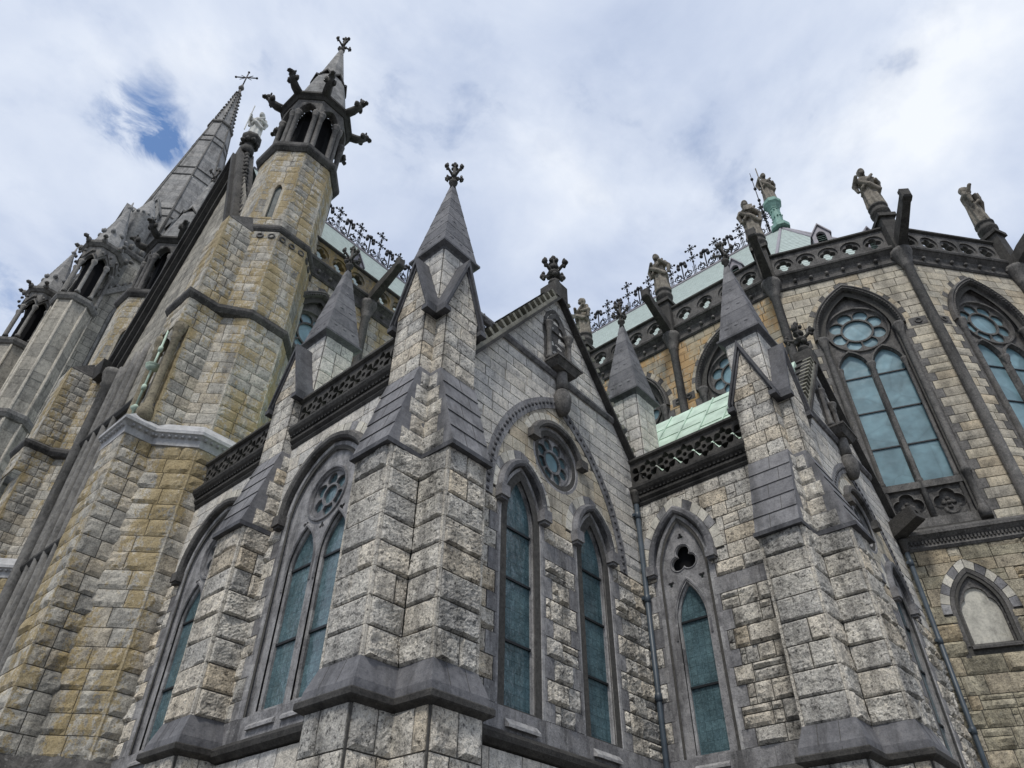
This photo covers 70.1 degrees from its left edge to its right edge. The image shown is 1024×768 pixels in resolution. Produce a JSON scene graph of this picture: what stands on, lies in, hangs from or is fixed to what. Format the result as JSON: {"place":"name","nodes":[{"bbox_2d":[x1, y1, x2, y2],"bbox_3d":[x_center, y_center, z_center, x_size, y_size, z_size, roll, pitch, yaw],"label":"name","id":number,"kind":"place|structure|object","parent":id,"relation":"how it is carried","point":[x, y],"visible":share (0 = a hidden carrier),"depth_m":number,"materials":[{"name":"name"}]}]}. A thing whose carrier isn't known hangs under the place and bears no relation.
{"place":"outdoors","nodes":[
{"label":"outdoors","id":0,"kind":"place"},
{"bbox_2d":[0,36,1023,767],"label":"cathedral","id":1,"kind":"structure","parent":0,"point":[290,476],"depth_m":13.78,"materials":[{"name":"stone"}]},
{"bbox_2d":[119,489,242,767],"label":"twin light window","id":2,"kind":"structure","parent":1,"relation":"in","point":[153,717],"depth_m":13.08,"materials":[{"name":"stone"}]},
{"bbox_2d":[244,106,267,137],"bbox_3d":[-11.143,-11.333,31.951,0.876,2.048,0.657,7,-41,-8],"label":"statue","id":3,"kind":"object","parent":1,"relation":"on","point":[258,125],"visible":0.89,"depth_m":31.77,"materials":[{"name":"white stone"}]},
{"bbox_2d":[230,421,367,730],"bbox_3d":[-3.008,2.592,11.099,2.684,4.792,0.355,-29,-48,30],"label":"twin light window","id":4,"kind":"structure","parent":1,"relation":"in","point":[291,650],"depth_m":11.11,"materials":[{"name":"stone"}]},
{"bbox_2d":[292,287,329,351],"bbox_3d":[-5.869,0.300,19.844,0.484,8.343,2.780,-29,-48,30],"label":"traceried window","id":5,"kind":"structure","parent":1,"relation":"in","point":[310,313],"depth_m":21.75,"materials":[{"name":"blue glass"}]},
{"bbox_2d":[483,450,555,736],"bbox_3d":[0.114,2.896,11.089,0.355,4.494,1.536,-29,-48,30],"label":"lancet window","id":6,"kind":"structure","parent":1,"relation":"in","point":[519,663],"depth_m":10.97,"materials":[{"name":"stone"}]},
{"bbox_2d":[525,413,588,495],"bbox_3d":[0.805,1.284,13.376,0.290,1.620,1.772,-29,-48,30],"label":"rose window","id":7,"kind":"structure","parent":1,"relation":"in","point":[554,460],"depth_m":13.50,"materials":[{"name":"stone"}]},
{"bbox_2d":[573,298,591,333],"bbox_3d":[2.743,-2.627,28.547,0.660,2.077,0.772,-2,-40,3],"label":"statue","id":8,"kind":"object","parent":1,"relation":"on","point":[581,314],"visible":0.84,"depth_m":28.32,"materials":[{"name":"stone"}]},
{"bbox_2d":[565,496,633,764],"bbox_3d":[1.390,3.848,12.197,0.355,4.494,1.536,-29,-48,30],"label":"lancet window","id":9,"kind":"structure","parent":1,"relation":"in","point":[601,698],"depth_m":12.12,"materials":[{"name":"stone"}]},
{"bbox_2d":[643,371,674,424],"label":"traceried window","id":10,"kind":"structure","parent":1,"relation":"in","point":[664,409],"depth_m":23.63,"materials":[{"name":"beige stone"}]},
{"bbox_2d":[648,254,671,292],"bbox_3d":[5.399,-4.097,26.774,0.924,2.081,0.612,-24,-46,27],"label":"statue","id":11,"kind":"object","parent":1,"relation":"on","point":[658,273],"visible":0.91,"depth_m":26.62,"materials":[{"name":"stone"}]},
{"bbox_2d":[644,497,757,767],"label":"trefoil window","id":12,"kind":"structure","parent":1,"relation":"in","point":[705,708],"depth_m":12.65,"materials":[{"name":"stone"}]},
{"bbox_2d":[692,327,730,405],"bbox_3d":[6.733,1.353,20.908,2.780,8.343,0.484,-29,-48,30],"label":"traceried window","id":13,"kind":"structure","parent":1,"relation":"in","point":[719,371],"depth_m":22.97,"materials":[{"name":"blue glass"}]},
{"bbox_2d":[736,200,765,242],"bbox_3d":[8.116,-5.628,24.919,0.675,2.077,0.676,18,-43,-20],"label":"statue","id":14,"kind":"object","parent":1,"relation":"on","point":[747,214],"visible":0.81,"depth_m":24.77,"materials":[{"name":"stone"}]},
{"bbox_2d":[755,168,776,200],"bbox_3d":[12.072,-9.348,34.632,0.946,2.212,0.709,-4,-40,5],"label":"statue","id":15,"kind":"object","parent":1,"relation":"on","point":[767,187],"visible":0.88,"depth_m":34.42,"materials":[{"name":"stone"}]},
{"bbox_2d":[840,479,881,553],"bbox_3d":[7.152,2.722,14.985,0.290,1.620,1.772,-29,-48,30],"label":"rose window","id":16,"kind":"structure","parent":1,"relation":"in","point":[875,526],"depth_m":15.31,"materials":[{"name":"stone"}]},
{"bbox_2d":[852,168,887,209],"bbox_3d":[11.656,-6.439,23.909,0.893,2.077,0.670,-10,-41,13],"label":"statue","id":17,"kind":"object","parent":1,"relation":"on","point":[869,187],"visible":0.89,"depth_m":23.73,"materials":[{"name":"stone"}]},
{"bbox_2d":[873,556,886,586],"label":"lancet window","id":18,"kind":"structure","parent":1,"relation":"in","point":[883,581],"depth_m":13.66,"materials":[{"name":"stone"}]},
{"bbox_2d":[806,283,999,527],"bbox_3d":[9.883,0.166,19.458,2.780,8.343,0.484,-13,-42,16],"label":"traceried window","id":19,"kind":"structure","parent":1,"relation":"in","point":[915,466],"depth_m":19.09,"materials":[{"name":"blue glass"}]},
{"bbox_2d":[881,554,967,767],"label":"lancet window","id":20,"kind":"structure","parent":1,"relation":"in","point":[891,573],"depth_m":14.12,"materials":[{"name":"stone"}]},
{"bbox_2d":[958,183,989,226],"bbox_3d":[15.401,-5.991,24.381,0.631,2.073,0.974,-28,-48,30],"label":"statue","id":21,"kind":"object","parent":1,"relation":"on","point":[973,205],"visible":0.94,"depth_m":24.20,"materials":[{"name":"stone"}]},
{"bbox_2d":[940,559,1023,657],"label":"blind window","id":22,"kind":"structure","parent":1,"relation":"in","point":[987,622],"depth_m":15.52,"materials":[{"name":"stone"}]},
{"bbox_2d":[941,275,1023,458],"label":"traceried window","id":23,"kind":"structure","parent":1,"relation":"in","point":[995,342],"depth_m":20.21,"materials":[{"name":"blue glass"}]},
{"bbox_2d":[0,0,1023,336],"label":"sky","id":24,"kind":"structure","parent":0,"point":[604,137],"materials":[{"name":"white"}]}
]}

